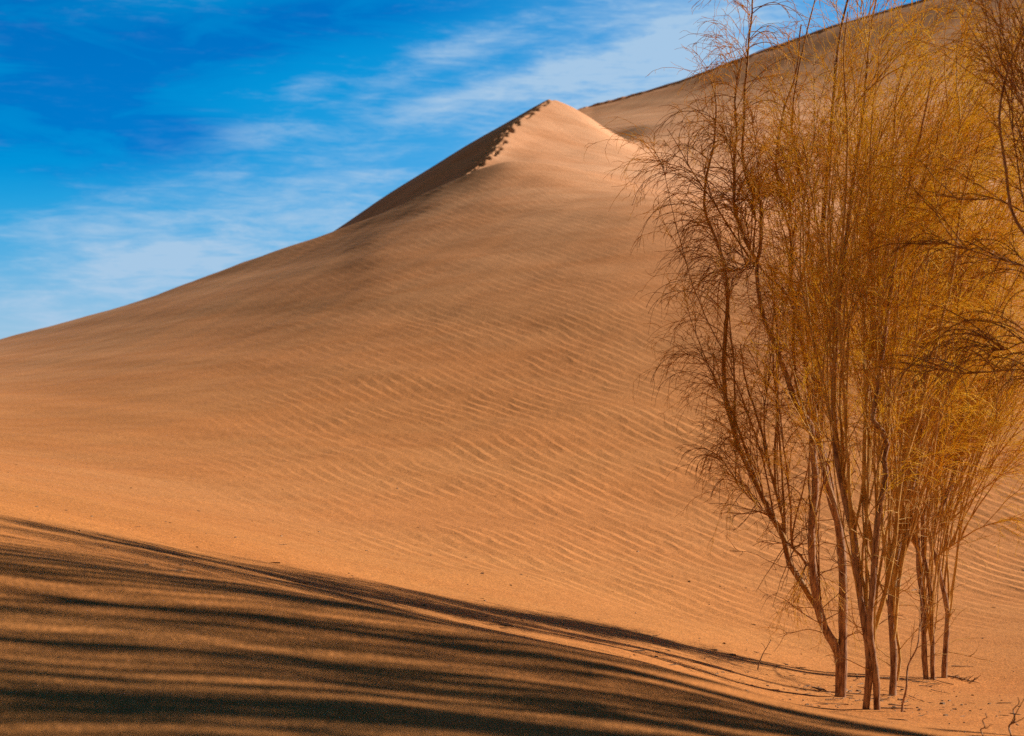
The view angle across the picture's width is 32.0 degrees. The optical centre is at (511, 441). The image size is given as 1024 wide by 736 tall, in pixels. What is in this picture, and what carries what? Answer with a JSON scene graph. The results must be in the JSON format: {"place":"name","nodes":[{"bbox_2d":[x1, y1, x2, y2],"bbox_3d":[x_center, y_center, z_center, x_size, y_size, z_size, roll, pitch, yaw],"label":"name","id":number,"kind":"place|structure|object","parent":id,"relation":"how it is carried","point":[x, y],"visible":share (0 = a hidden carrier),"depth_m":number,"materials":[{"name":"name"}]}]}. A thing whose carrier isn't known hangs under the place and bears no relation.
{"place":"outdoors","nodes":[
{"label":"outdoors","id":0,"kind":"place"},
{"bbox_2d":[0,0,917,338],"label":"sky","id":1,"kind":"structure","parent":0,"point":[149,148],"materials":[{"name":"blue"}]},
{"bbox_2d":[0,0,1023,735],"bbox_3d":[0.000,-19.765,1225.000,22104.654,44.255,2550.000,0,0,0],"label":"terrain","id":2,"kind":"structure","parent":0,"point":[410,376],"depth_m":30.27,"materials":[{"name":"orange sand"}]},
{"bbox_2d":[8,464,1020,732],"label":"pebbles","id":3,"kind":"object","parent":2,"relation":"on","point":[658,652],"visible":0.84,"depth_m":14.84,"materials":[{"name":"brown stone"}]},
{"bbox_2d":[584,0,920,697],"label":"desert tree","id":4,"kind":"object","parent":2,"relation":"on","point":[813,594],"visible":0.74,"depth_m":14.23,"materials":[{"name":"brown plant"}]},
{"bbox_2d":[757,640,770,669],"bbox_3d":[2.260,1.907,15.967,0.118,0.274,0.091,0,0,22],"label":"dead branch","id":5,"kind":"object","parent":2,"relation":"on","point":[762,655],"visible":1,"depth_m":15.97,"materials":[{"name":"brown wood"}]},
{"bbox_2d":[719,0,1023,709],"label":"desert tree","id":6,"kind":"object","parent":2,"relation":"on","point":[867,603],"visible":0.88,"depth_m":12.89,"materials":[{"name":"yellow plant"}]},
{"bbox_2d":[881,706,912,709],"bbox_3d":[2.952,2.044,13.690,0.249,0.025,0.015,0,0,4],"label":"dead branch","id":7,"kind":"object","parent":2,"relation":"on","point":[893,708],"visible":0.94,"depth_m":13.69,"materials":[{"name":"brown wood"}]},
{"bbox_2d":[880,677,915,680],"bbox_3d":[3.687,2.262,16.988,0.393,0.050,0.053,0,0,0],"label":"dead branch","id":8,"kind":"object","parent":2,"relation":"on","point":[899,679],"visible":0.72,"depth_m":17.00,"materials":[{"name":"brown wood"}]},
{"bbox_2d":[780,0,1023,695],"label":"desert tree","id":9,"kind":"object","parent":2,"relation":"on","point":[912,492],"visible":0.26,"depth_m":15.49,"materials":[{"name":"yellow plant"}]},
{"bbox_2d":[784,0,1023,469],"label":"desert tree","id":10,"kind":"object","parent":2,"relation":"on","point":[1013,85],"visible":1,"depth_m":10.85,"materials":[{"name":"brown plant"}]},
{"bbox_2d":[799,38,1023,679],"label":"desert tree","id":11,"kind":"object","parent":2,"relation":"on","point":[915,541],"visible":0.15,"depth_m":17.15,"materials":[{"name":"brown plant"}]},
{"bbox_2d":[901,564,936,711],"bbox_3d":[2.966,1.530,13.028,0.266,1.284,0.388,0,0,0],"label":"sapling","id":12,"kind":"object","parent":2,"relation":"on","point":[920,630],"visible":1,"depth_m":13.01,"materials":[{"name":"brown plant"}]},
{"bbox_2d":[884,184,1023,677],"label":"desert tree","id":13,"kind":"object","parent":2,"relation":"on","point":[947,599],"visible":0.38,"depth_m":17.35,"materials":[{"name":"brown plant"}]},
{"bbox_2d":[947,675,979,683],"bbox_3d":[4.399,2.302,17.413,0.390,0.088,0.106,0,0,42],"label":"dead branch","id":14,"kind":"object","parent":2,"relation":"on","point":[963,678],"visible":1,"depth_m":17.41,"materials":[{"name":"brown wood"}]},
{"bbox_2d":[980,713,992,735],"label":"sapling","id":15,"kind":"object","parent":2,"relation":"on","point":[984,725],"visible":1,"depth_m":10.79,"materials":[{"name":"brown plant"}]},
{"bbox_2d":[1008,698,1023,735],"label":"sapling","id":16,"kind":"object","parent":2,"relation":"on","point":[1012,722],"visible":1,"depth_m":10.49,"materials":[{"name":"brown plant"}]}
]}

